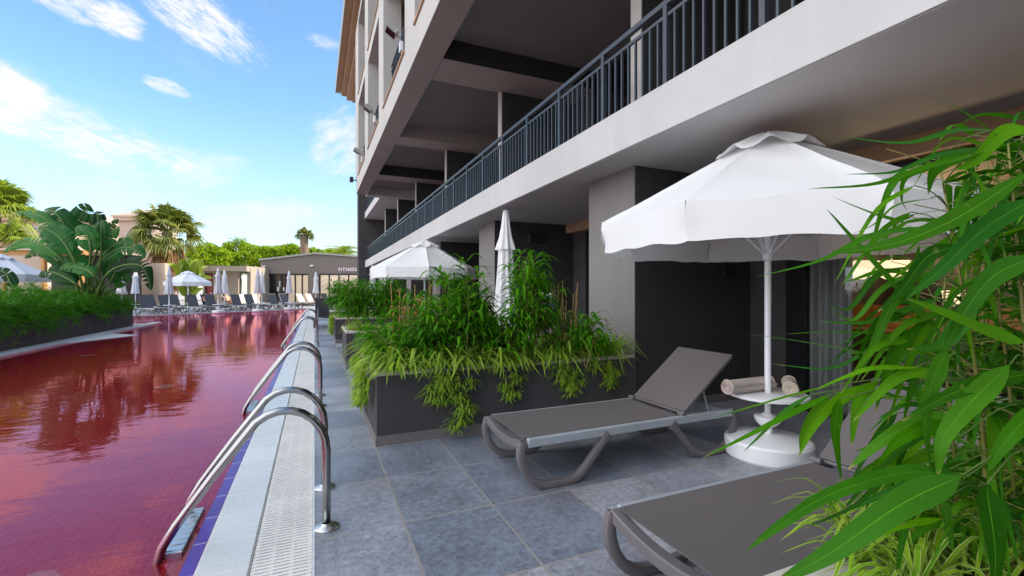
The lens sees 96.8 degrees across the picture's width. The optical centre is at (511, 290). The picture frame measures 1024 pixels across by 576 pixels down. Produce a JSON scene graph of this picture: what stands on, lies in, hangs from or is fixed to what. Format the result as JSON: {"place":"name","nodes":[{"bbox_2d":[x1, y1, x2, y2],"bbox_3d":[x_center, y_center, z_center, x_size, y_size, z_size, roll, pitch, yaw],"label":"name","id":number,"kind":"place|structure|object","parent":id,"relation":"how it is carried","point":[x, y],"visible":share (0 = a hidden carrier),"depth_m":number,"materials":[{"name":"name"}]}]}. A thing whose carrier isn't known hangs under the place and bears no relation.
{"place":"outdoors","nodes":[
{"label":"outdoors","id":0,"kind":"place"},
{"bbox_2d":[5,229,83,295],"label":"terrace building","id":1,"kind":"structure","parent":0,"point":[33,262],"depth_m":34.00,"materials":[{"name":"paint"}]},
{"bbox_2d":[0,309,305,575],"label":"pool water","id":2,"kind":"structure","parent":0,"point":[110,449],"depth_m":4.21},
{"bbox_2d":[28,314,304,574],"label":"pool walls","id":3,"kind":"structure","parent":0,"point":[234,478],"depth_m":3.03,"materials":[{"name":"tile"}]},
{"bbox_2d":[0,322,161,357],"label":"island coping","id":4,"kind":"object","parent":3,"relation":"on","point":[110,334],"visible":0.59,"depth_m":12.08,"materials":[{"name":"stone"}]},
{"bbox_2d":[178,309,306,575],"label":"waterline ledge","id":5,"kind":"object","parent":3,"relation":"attached to","point":[194,555],"visible":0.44,"depth_m":2.72,"materials":[{"name":"tile"}]},
{"bbox_2d":[0,291,334,351],"bbox_3d":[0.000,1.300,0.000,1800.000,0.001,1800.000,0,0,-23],"label":"ground","id":6,"kind":"structure","parent":0,"point":[181,299],"depth_m":42.75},
{"bbox_2d":[0,218,37,247],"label":"palm tree","id":7,"kind":"object","parent":6,"relation":"on","point":[8,229],"visible":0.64,"depth_m":27.30,"materials":[{"name":"green plant"}]},
{"bbox_2d":[0,178,41,257],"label":"palm tree","id":8,"kind":"object","parent":6,"relation":"on","point":[13,200],"visible":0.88,"depth_m":30.11,"materials":[{"name":"green plant"}]},
{"bbox_2d":[0,254,51,290],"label":"parasol","id":9,"kind":"object","parent":6,"relation":"on","point":[20,270],"visible":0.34,"depth_m":15.30,"materials":[{"name":"white fabric"}]},
{"bbox_2d":[1,214,93,228],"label":"hotel annex","id":10,"kind":"object","parent":6,"relation":"on","point":[34,225],"visible":0.14,"depth_m":42.00,"materials":[{"name":"paint"}]},
{"bbox_2d":[0,309,132,350],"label":"planter","id":11,"kind":"object","parent":6,"relation":"on","point":[90,325],"visible":0.53,"depth_m":12.31,"materials":[{"name":"grey paint"}]},
{"bbox_2d":[0,276,143,353],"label":"fern hedge","id":12,"kind":"object","parent":11,"relation":"in","point":[16,304],"visible":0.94,"depth_m":11.90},
{"bbox_2d":[0,203,153,312],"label":"banana plant","id":13,"kind":"object","parent":11,"relation":"on","point":[60,232],"visible":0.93,"depth_m":14.30,"materials":[{"name":"green plant"}]},
{"bbox_2d":[110,210,176,293],"bbox_3d":[-33.130,-3.046,41.500,3.704,8.693,3.750,0,0,0],"label":"hotel annex","id":14,"kind":"object","parent":6,"relation":"on","point":[126,223],"visible":0.19,"depth_m":40.00,"materials":[{"name":"paint"}]},
{"bbox_2d":[123,202,207,297],"bbox_3d":[-25.027,-2.515,32.887,5.437,7.693,4.975,0,0,-23],"label":"palm tree","id":15,"kind":"object","parent":6,"relation":"on","point":[158,246],"visible":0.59,"depth_m":32.31,"materials":[{"name":"green plant"}]},
{"bbox_2d":[181,242,242,275],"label":"pine tree","id":16,"kind":"object","parent":6,"relation":"on","point":[224,256],"visible":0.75,"depth_m":58.68,"materials":[{"name":"green plant"}]},
{"bbox_2d":[203,238,258,289],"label":"pine tree","id":17,"kind":"object","parent":6,"relation":"on","point":[244,247],"visible":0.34,"depth_m":62.54,"materials":[{"name":"green plant"}]},
{"bbox_2d":[193,311,309,575],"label":"pool coping","id":18,"kind":"object","parent":6,"relation":"on","point":[230,548],"visible":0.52,"depth_m":2.82,"materials":[{"name":"stone"}]},
{"bbox_2d":[241,245,286,266],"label":"pine tree","id":19,"kind":"object","parent":6,"relation":"on","point":[260,252],"visible":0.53,"depth_m":60.38,"materials":[{"name":"green plant"}]},
{"bbox_2d":[250,309,313,575],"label":"drain grate","id":20,"kind":"object","parent":6,"relation":"on","point":[284,545],"visible":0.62,"depth_m":2.84,"materials":[{"name":"plastic"}]},
{"bbox_2d":[273,243,299,254],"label":"pine tree","id":21,"kind":"object","parent":6,"relation":"on","point":[291,249],"visible":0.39,"depth_m":64.86,"materials":[{"name":"green plant"}]},
{"bbox_2d":[294,227,314,253],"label":"palm tree","id":22,"kind":"object","parent":6,"relation":"on","point":[304,238],"visible":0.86,"depth_m":61.55,"materials":[{"name":"green plant"}]},
{"bbox_2d":[295,294,314,305],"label":"sun lounger","id":23,"kind":"object","parent":6,"relation":"on","point":[300,298],"visible":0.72,"depth_m":38.18,"materials":[{"name":"plastic"}]},
{"bbox_2d":[258,252,356,304],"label":"fitness building","id":24,"kind":"structure","parent":6,"relation":"on","point":[305,267],"depth_m":41.00,"materials":[{"name":"paint"}]},
{"bbox_2d":[269,274,308,304],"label":"window","id":25,"kind":"structure","parent":24,"relation":"in","point":[300,282],"depth_m":41.14,"materials":[{"name":"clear glass"}]},
{"bbox_2d":[319,274,356,304],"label":"window","id":26,"kind":"structure","parent":24,"relation":"in","point":[323,278],"depth_m":41.14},
{"bbox_2d":[303,294,314,305],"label":"sun lounger","id":27,"kind":"object","parent":6,"relation":"on","point":[309,297],"visible":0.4,"depth_m":39.11,"materials":[{"name":"plastic"}]},
{"bbox_2d":[312,309,314,575],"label":"deck edge strip","id":28,"kind":"object","parent":6,"relation":"on","point":[313,552],"visible":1,"depth_m":2.87,"materials":[{"name":"metal"}]},
{"bbox_2d":[309,246,326,252],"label":"pine tree","id":29,"kind":"object","parent":6,"relation":"on","point":[313,249],"visible":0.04,"depth_m":63.50,"materials":[{"name":"green plant"}]},
{"bbox_2d":[322,245,356,254],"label":"palm tree","id":30,"kind":"object","parent":6,"relation":"on","point":[343,249],"visible":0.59,"depth_m":57.54,"materials":[{"name":"green plant"}]},
{"bbox_2d":[0,0,356,290],"label":"sky","id":31,"kind":"structure","parent":0,"point":[230,114],"materials":[{"name":"blue"}]},
{"bbox_2d":[133,307,310,314],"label":"deck","id":32,"kind":"structure","parent":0,"point":[145,312],"depth_m":29.82,"materials":[{"name":"tile"}]},
{"bbox_2d":[0,248,141,309],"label":"pergola","id":33,"kind":"object","parent":32,"relation":"on","point":[128,285],"visible":0.2,"depth_m":29.80,"materials":[{"name":"brown wood"}]},
{"bbox_2d":[130,272,141,312],"bbox_3d":[-22.347,0.017,27.000,0.630,2.566,0.630,0,0,-23],"label":"parasol","id":34,"kind":"object","parent":32,"relation":"on","point":[135,290],"visible":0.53,"depth_m":26.90,"materials":[{"name":"white fabric"}]},
{"bbox_2d":[135,295,167,314],"bbox_3d":[-19.882,0.771,25.081,1.968,1.056,0.668,0,0,25],"label":"sun lounger","id":35,"kind":"object","parent":32,"relation":"on","point":[145,301],"visible":0.94,"depth_m":25.22,"materials":[{"name":"plastic"}]},
{"bbox_2d":[140,295,165,311],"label":"sun lounger","id":36,"kind":"object","parent":32,"relation":"on","point":[153,301],"visible":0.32,"depth_m":28.44,"materials":[{"name":"plastic"}]},
{"bbox_2d":[142,263,168,309],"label":"garden wall","id":37,"kind":"structure","parent":32,"relation":"on","point":[159,272],"depth_m":30.94,"materials":[{"name":"beige paint"}]},
{"bbox_2d":[163,266,175,313],"bbox_3d":[-19.222,-0.052,25.500,0.630,2.705,0.630,0,0,-23],"label":"parasol","id":38,"kind":"object","parent":32,"relation":"on","point":[169,289],"visible":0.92,"depth_m":25.41,"materials":[{"name":"white fabric"}]},
{"bbox_2d":[155,295,186,313],"bbox_3d":[-19.471,0.771,25.943,1.968,1.056,0.668,0,0,25],"label":"sun lounger","id":39,"kind":"object","parent":32,"relation":"on","point":[163,299],"visible":0.81,"depth_m":26.04,"materials":[{"name":"plastic"}]},
{"bbox_2d":[166,294,193,310],"bbox_3d":[-21.421,0.771,29.292,1.968,1.056,0.668,0,0,25],"label":"sun lounger","id":40,"kind":"object","parent":32,"relation":"on","point":[174,300],"visible":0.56,"depth_m":29.51,"materials":[{"name":"plastic"}]},
{"bbox_2d":[163,271,211,310],"bbox_3d":[-20.455,0.025,28.701,2.393,2.550,2.391,0,0,-1],"label":"parasol","id":41,"kind":"object","parent":32,"relation":"on","point":[187,278],"visible":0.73,"depth_m":28.15,"materials":[{"name":"white fabric"}]},
{"bbox_2d":[167,258,211,308],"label":"banana plant","id":42,"kind":"object","parent":32,"relation":"on","point":[195,266],"visible":0.5,"depth_m":30.95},
{"bbox_2d":[183,295,213,312],"bbox_3d":[-18.826,0.771,27.297,1.968,1.056,0.668,0,0,25],"label":"sun lounger","id":43,"kind":"object","parent":32,"relation":"on","point":[192,300],"visible":0.95,"depth_m":27.44,"materials":[{"name":"plastic"}]},
{"bbox_2d":[201,294,231,311],"bbox_3d":[-18.367,0.771,28.260,1.968,1.056,0.668,0,0,25],"label":"sun lounger","id":44,"kind":"object","parent":32,"relation":"on","point":[210,300],"visible":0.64,"depth_m":28.40,"materials":[{"name":"plastic"}]},
{"bbox_2d":[212,268,224,312],"bbox_3d":[-17.182,-0.020,26.600,0.630,2.641,0.630,0,0,-23],"label":"parasol","id":45,"kind":"object","parent":32,"relation":"on","point":[218,289],"visible":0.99,"depth_m":26.50,"materials":[{"name":"white fabric"}]},
{"bbox_2d":[133,308,306,315],"bbox_3d":[-18.733,1.335,24.690,0.320,0.130,17.903,0,0,25],"label":"coping","id":46,"kind":"object","parent":32,"relation":"on","point":[207,312],"visible":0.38,"depth_m":25.96,"materials":[{"name":"stone"}]},
{"bbox_2d":[219,270,229,310],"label":"parasol","id":47,"kind":"object","parent":32,"relation":"on","point":[224,285],"visible":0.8,"depth_m":29.52,"materials":[{"name":"white fabric"}]},
{"bbox_2d":[227,294,255,310],"bbox_3d":[-17.662,0.771,29.739,1.968,1.056,0.668,0,0,25],"label":"sun lounger","id":48,"kind":"object","parent":32,"relation":"on","point":[235,299],"visible":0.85,"depth_m":29.85,"materials":[{"name":"plastic"}]},
{"bbox_2d":[236,294,260,308],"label":"sun lounger","id":49,"kind":"object","parent":32,"relation":"on","point":[242,298],"visible":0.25,"depth_m":33.72,"materials":[{"name":"fabric"}]},
{"bbox_2d":[241,294,268,309],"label":"sun lounger","id":50,"kind":"object","parent":32,"relation":"on","point":[249,299],"visible":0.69,"depth_m":30.73,"materials":[{"name":"plastic"}]},
{"bbox_2d":[252,269,262,311],"bbox_3d":[-15.881,-0.033,28.400,0.630,2.665,0.630,0,0,-23],"label":"parasol","id":51,"kind":"object","parent":32,"relation":"on","point":[257,288],"visible":1,"depth_m":28.30,"materials":[{"name":"white fabric"}]},
{"bbox_2d":[258,271,266,309],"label":"parasol","id":52,"kind":"object","parent":32,"relation":"on","point":[262,283],"visible":0.7,"depth_m":30.92,"materials":[{"name":"white fabric"}]},
{"bbox_2d":[265,294,292,308],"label":"sun lounger","id":53,"kind":"object","parent":32,"relation":"on","point":[273,299],"visible":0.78,"depth_m":32.31,"materials":[{"name":"plastic"}]},
{"bbox_2d":[284,271,293,309],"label":"parasol","id":54,"kind":"object","parent":32,"relation":"on","point":[289,286],"visible":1,"depth_m":31.09,"materials":[{"name":"white fabric"}]},
{"bbox_2d":[277,294,302,308],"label":"sun lounger","id":55,"kind":"object","parent":32,"relation":"on","point":[284,297],"visible":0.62,"depth_m":33.16,"materials":[{"name":"plastic"}]},
{"bbox_2d":[202,266,268,305],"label":"pavilion","id":56,"kind":"structure","parent":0,"point":[233,274],"depth_m":37.90,"materials":[{"name":"paint"}]},
{"bbox_2d":[205,273,212,304],"bbox_3d":[-25.259,-0.083,37.990,0.662,2.766,0.220,0,0,0],"label":"door","id":57,"kind":"structure","parent":56,"relation":"in","point":[208,289],"depth_m":38.00,"materials":[{"name":"red paint"}]},
{"bbox_2d":[315,308,1017,575],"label":"pool deck","id":58,"kind":"structure","parent":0,"point":[472,505],"depth_m":2.93,"materials":[{"name":"tile"}]},
{"bbox_2d":[152,387,338,565],"bbox_3d":[-1.455,1.457,2.601,0.852,1.685,0.682,0,0,-23],"label":"pool ladder","id":59,"kind":"object","parent":58,"relation":"attached to","point":[175,540],"visible":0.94,"depth_m":2.46,"materials":[{"name":"silver metal"}]},
{"bbox_2d":[241,341,326,414],"bbox_3d":[-2.594,1.457,5.224,0.852,1.685,0.682,0,0,-23],"label":"pool ladder","id":60,"kind":"object","parent":58,"relation":"attached to","point":[250,405],"visible":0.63,"depth_m":5.08,"materials":[{"name":"silver metal"}]},
{"bbox_2d":[280,316,319,348],"bbox_3d":[-4.981,1.457,10.729,0.852,1.685,0.682,0,0,-23],"label":"pool ladder","id":61,"kind":"object","parent":58,"relation":"attached to","point":[296,326],"visible":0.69,"depth_m":10.56,"materials":[{"name":"silver metal"}]},
{"bbox_2d":[291,309,318,330],"bbox_3d":[-6.911,1.457,15.178,0.852,1.685,0.682,0,0,-23],"label":"pool ladder","id":62,"kind":"object","parent":58,"relation":"attached to","point":[314,311],"visible":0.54,"depth_m":14.96,"materials":[{"name":"silver metal"}]},
{"bbox_2d":[311,272,318,308],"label":"parasol","id":63,"kind":"object","parent":58,"relation":"on","point":[315,288],"visible":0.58,"depth_m":33.09,"materials":[{"name":"white fabric"}]},
{"bbox_2d":[313,298,332,327],"bbox_3d":[-6.856,0.771,16.693,0.668,1.056,1.968,0,0,-19],"label":"sun lounger","id":64,"kind":"object","parent":58,"relation":"on","point":[322,308],"visible":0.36,"depth_m":16.11,"materials":[{"name":"fabric"}]},
{"bbox_2d":[334,315,419,342],"bbox_3d":[-3.402,0.990,12.368,2.655,0.620,1.224,0,0,-23],"label":"planter","id":65,"kind":"object","parent":58,"relation":"on","point":[339,323],"visible":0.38,"depth_m":11.38,"materials":[{"name":"grey paint"}]},
{"bbox_2d":[327,312,333,334],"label":"spider plant","id":66,"kind":"object","parent":65,"relation":"on","point":[330,326],"visible":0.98,"depth_m":11.45,"materials":[{"name":"green plant"}]},
{"bbox_2d":[323,277,371,316],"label":"bamboo clump","id":67,"kind":"object","parent":65,"relation":"on","point":[331,297],"visible":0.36,"depth_m":12.46,"materials":[{"name":"green plant"}]},
{"bbox_2d":[342,324,465,368],"bbox_3d":[-1.800,0.990,8.675,2.655,0.620,1.274,0,0,-23],"label":"planter","id":68,"kind":"object","parent":58,"relation":"on","point":[348,337],"visible":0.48,"depth_m":7.64,"materials":[{"name":"grey paint"}]},
{"bbox_2d":[333,275,408,329],"bbox_3d":[-2.687,0.224,8.580,1.409,1.056,1.429,0,0,-23],"label":"bamboo clump","id":69,"kind":"object","parent":68,"relation":"on","point":[365,298],"visible":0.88,"depth_m":8.35,"materials":[{"name":"green plant"}]},
{"bbox_2d":[336,318,455,332],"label":"spider plants","id":70,"kind":"object","parent":68,"relation":"on","point":[352,326],"visible":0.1,"depth_m":7.90,"materials":[{"name":"green plant"}]},
{"bbox_2d":[372,283,437,321],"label":"bamboo clump","id":71,"kind":"object","parent":68,"relation":"on","point":[412,296],"visible":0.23,"depth_m":8.62,"materials":[{"name":"green plant"}]},
{"bbox_2d":[370,240,475,307],"bbox_3d":[-2.163,0.025,11.270,2.405,2.550,2.402,0,0,-37],"label":"parasol","id":72,"kind":"object","parent":58,"relation":"on","point":[415,261],"visible":0.76,"depth_m":10.54,"materials":[{"name":"white fabric"}]},
{"bbox_2d":[361,353,634,446],"bbox_3d":[-0.169,0.990,4.902,2.665,0.620,1.294,0,0,-23],"label":"planter","id":73,"kind":"object","parent":58,"relation":"on","point":[394,412],"visible":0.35,"depth_m":4.14,"materials":[{"name":"grey paint"}]},
{"bbox_2d":[346,351,369,413],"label":"spider plant","id":74,"kind":"object","parent":73,"relation":"on","point":[359,397],"visible":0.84,"depth_m":4.07,"materials":[{"name":"green plant"}]},
{"bbox_2d":[348,311,412,357],"bbox_3d":[-1.290,0.479,4.471,0.764,0.548,0.894,0,0,6],"label":"bamboo clump","id":75,"kind":"object","parent":73,"relation":"on","point":[384,332],"visible":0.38,"depth_m":4.44,"materials":[{"name":"green plant"}]},
{"bbox_2d":[340,335,454,384],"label":"spider plants","id":76,"kind":"object","parent":73,"relation":"on","point":[374,356],"visible":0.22,"depth_m":3.87,"materials":[{"name":"green plant"}]},
{"bbox_2d":[354,281,472,374],"bbox_3d":[-0.877,0.327,4.275,1.083,0.851,1.048,0,0,-3],"label":"bamboo clump","id":77,"kind":"object","parent":73,"relation":"on","point":[401,332],"visible":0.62,"depth_m":4.08,"materials":[{"name":"green plant"}]},
{"bbox_2d":[414,368,485,437],"bbox_3d":[-0.515,0.961,3.927,0.659,0.602,0.190,0,0,-23],"label":"spider plant","id":78,"kind":"object","parent":73,"relation":"hanging from","point":[440,385],"visible":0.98,"depth_m":3.93,"materials":[{"name":"green plant"}]},
{"bbox_2d":[403,253,506,364],"bbox_3d":[-0.513,0.197,4.295,0.970,1.107,1.136,0,0,-5],"label":"bamboo clump","id":79,"kind":"object","parent":73,"relation":"on","point":[455,295],"visible":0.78,"depth_m":4.17,"materials":[{"name":"green plant"}]},
{"bbox_2d":[336,329,645,383],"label":"spider plants","id":80,"kind":"object","parent":73,"relation":"on","point":[446,360],"visible":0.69,"depth_m":4.09,"materials":[{"name":"green plant"}]},
{"bbox_2d":[446,294,546,362],"bbox_3d":[-0.175,0.393,4.338,1.060,0.718,0.831,0,0,29],"label":"bamboo clump","id":81,"kind":"object","parent":73,"relation":"on","point":[492,328],"visible":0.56,"depth_m":4.21,"materials":[{"name":"green plant"}]},
{"bbox_2d":[496,368,529,402],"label":"spider plant","id":82,"kind":"object","parent":73,"relation":"hanging from","point":[512,394],"visible":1,"depth_m":4.16,"materials":[{"name":"green plant"}]},
{"bbox_2d":[494,249,573,370],"bbox_3d":[0.183,0.157,4.434,0.799,1.188,1.066,0,0,25],"label":"bamboo clump","id":83,"kind":"object","parent":73,"relation":"on","point":[529,285],"visible":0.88,"depth_m":4.33,"materials":[{"name":"green plant"}]},
{"bbox_2d":[548,361,589,398],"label":"spider plant","id":84,"kind":"object","parent":73,"relation":"hanging from","point":[570,383],"visible":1,"depth_m":4.39,"materials":[{"name":"green plant"}]},
{"bbox_2d":[544,282,625,368],"bbox_3d":[0.703,0.326,4.512,0.764,0.853,0.897,0,0,-23],"label":"bamboo clump","id":85,"kind":"object","parent":73,"relation":"on","point":[589,336],"visible":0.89,"depth_m":4.46,"materials":[{"name":"green plant"}]},
{"bbox_2d":[586,357,631,390],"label":"spider plant","id":86,"kind":"object","parent":73,"relation":"hanging from","point":[611,376],"visible":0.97,"depth_m":4.58,"materials":[{"name":"green plant"}]},
{"bbox_2d":[493,210,518,326],"bbox_3d":[-0.099,0.000,7.315,0.630,2.600,0.630,0,0,-23],"label":"parasol","id":87,"kind":"object","parent":58,"relation":"on","point":[505,245],"visible":0.41,"depth_m":7.22,"materials":[{"name":"white fabric"}]},
{"bbox_2d":[482,347,737,488],"bbox_3d":[0.801,0.912,3.593,1.968,0.776,0.668,0,0,-24],"label":"sun lounger","id":88,"kind":"object","parent":58,"relation":"on","point":[679,381],"visible":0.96,"depth_m":3.52,"materials":[{"name":"fabric"}]},
{"bbox_2d":[335,0,1023,461],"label":"hotel building","id":89,"kind":"structure","parent":58,"relation":"on","point":[631,102],"depth_m":5.26,"materials":[{"name":"paint"}]},
{"bbox_2d":[363,103,375,123],"bbox_3d":[-3.769,-4.689,12.064,0.312,0.451,0.220,0,0,-23],"label":"floodlight","id":90,"kind":"object","parent":89,"relation":"attached to","point":[367,108],"visible":0.99,"depth_m":12.02,"materials":[{"name":"white plastic"}]},
{"bbox_2d":[385,22,403,53],"bbox_3d":[-2.153,-4.625,8.339,0.312,0.451,0.220,0,0,-23],"label":"floodlight","id":91,"kind":"object","parent":89,"relation":"attached to","point":[391,30],"visible":0.97,"depth_m":8.31,"materials":[{"name":"white plastic"}]},
{"bbox_2d":[528,233,544,242],"bbox_3d":[0.485,-1.032,8.954,0.340,0.170,0.054,0,0,-23],"label":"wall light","id":92,"kind":"object","parent":89,"relation":"attached to","point":[536,238],"visible":1,"depth_m":8.93,"materials":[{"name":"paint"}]},
{"bbox_2d":[586,231,588,326],"bbox_3d":[2.042,0.000,7.655,0.090,2.600,2.760,0,0,-23],"label":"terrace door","id":93,"kind":"structure","parent":89,"relation":"in","point":[587,232],"depth_m":8.87,"materials":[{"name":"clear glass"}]},
{"bbox_2d":[594,51,630,124],"bbox_3d":[2.107,-2.855,7.291,0.050,2.250,2.780,0,0,-23],"label":"balcony door","id":94,"kind":"structure","parent":89,"relation":"in","point":[625,56],"depth_m":7.93,"materials":[{"name":"black glass"}]},
{"bbox_2d":[721,265,735,276],"bbox_3d":[2.549,-0.234,5.358,0.200,0.130,0.054,0,0,-23],"label":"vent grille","id":95,"kind":"object","parent":89,"relation":"attached to","point":[728,270],"visible":1,"depth_m":5.33,"materials":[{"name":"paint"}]},
{"bbox_2d":[809,234,852,413],"bbox_3d":[3.354,0.035,4.834,0.148,2.470,0.520,0,0,-23],"label":"curtain","id":96,"kind":"object","parent":89,"relation":"hanging from","point":[824,284],"visible":0.3,"depth_m":4.79,"materials":[{"name":"fabric"}]},
{"bbox_2d":[853,260,877,278],"bbox_3d":[4.433,-0.698,5.800,0.370,1.103,0.370,0,0,-23],"label":"pendant lamp","id":97,"kind":"object","parent":89,"relation":"hanging from","point":[864,267],"visible":0.38,"depth_m":5.66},
{"bbox_2d":[876,255,911,278],"bbox_3d":[4.674,-0.692,5.600,0.370,1.114,0.370,0,0,-23],"label":"pendant lamp","id":98,"kind":"object","parent":89,"relation":"hanging from","point":[887,264],"visible":0.22,"depth_m":5.46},
{"bbox_2d":[787,136,1020,461],"bbox_3d":[3.670,0.000,3.903,0.090,2.600,2.700,0,0,-23],"label":"terrace door","id":99,"kind":"structure","parent":89,"relation":"in","point":[797,278],"depth_m":4.99,"materials":[{"name":"glass"}]},
{"bbox_2d":[853,304,1021,342],"bbox_3d":[4.410,0.729,4.584,0.540,1.118,3.300,0,0,-23],"label":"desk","id":100,"kind":"object","parent":89,"relation":"on","point":[890,327],"depth_m":5.17,"materials":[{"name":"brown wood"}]},
{"bbox_2d":[601,131,1004,468],"bbox_3d":[2.020,0.025,3.591,2.481,2.550,2.477,0,0,-23],"label":"parasol","id":101,"kind":"object","parent":58,"relation":"on","point":[754,198],"visible":0.85,"depth_m":3.04,"materials":[{"name":"white fabric"}]},
{"bbox_2d":[721,376,776,394],"bbox_3d":[1.876,0.741,3.599,0.506,0.115,0.130,0,0,-23],"label":"towel","id":102,"kind":"object","parent":101,"relation":"on","point":[736,386],"visible":0.91,"depth_m":3.53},
{"bbox_2d":[781,375,799,396],"bbox_3d":[2.178,0.743,3.566,0.114,0.108,0.348,0,0,29],"label":"towel","id":103,"kind":"object","parent":101,"relation":"on","point":[789,385],"visible":0.98,"depth_m":3.44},
{"bbox_2d":[602,378,1007,575],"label":"sun lounger","id":104,"kind":"object","parent":58,"relation":"on","point":[718,528],"visible":0.41,"depth_m":1.97,"materials":[{"name":"fabric"}]},
{"bbox_2d":[764,496,1023,575],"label":"planter","id":105,"kind":"object","parent":58,"relation":"on","point":[843,569],"depth_m":1.11,"materials":[{"name":"grey paint"}]},
{"bbox_2d":[705,91,1023,575],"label":"bamboo clump","id":106,"kind":"object","parent":105,"relation":"in","point":[912,482],"visible":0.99,"depth_m":0.90,"materials":[{"name":"green plant"}]},
{"bbox_2d":[767,454,1023,575],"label":"spider plants","id":107,"kind":"object","parent":105,"relation":"on","point":[915,562],"visible":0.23,"depth_m":1.08,"materials":[{"name":"green plant"}]},
{"bbox_2d":[852,452,1023,575],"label":"spider plants","id":108,"kind":"object","parent":105,"relation":"in","point":[1016,570],"visible":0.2,"depth_m":1.13,"materials":[{"name":"green plant"}]},
{"bbox_2d":[899,336,967,387],"bbox_3d":[3.953,0.844,4.156,0.480,0.887,0.480,0,0,-23],"label":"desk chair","id":109,"kind":"object","parent":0,"point":[925,356],"visible":0.01,"depth_m":4.04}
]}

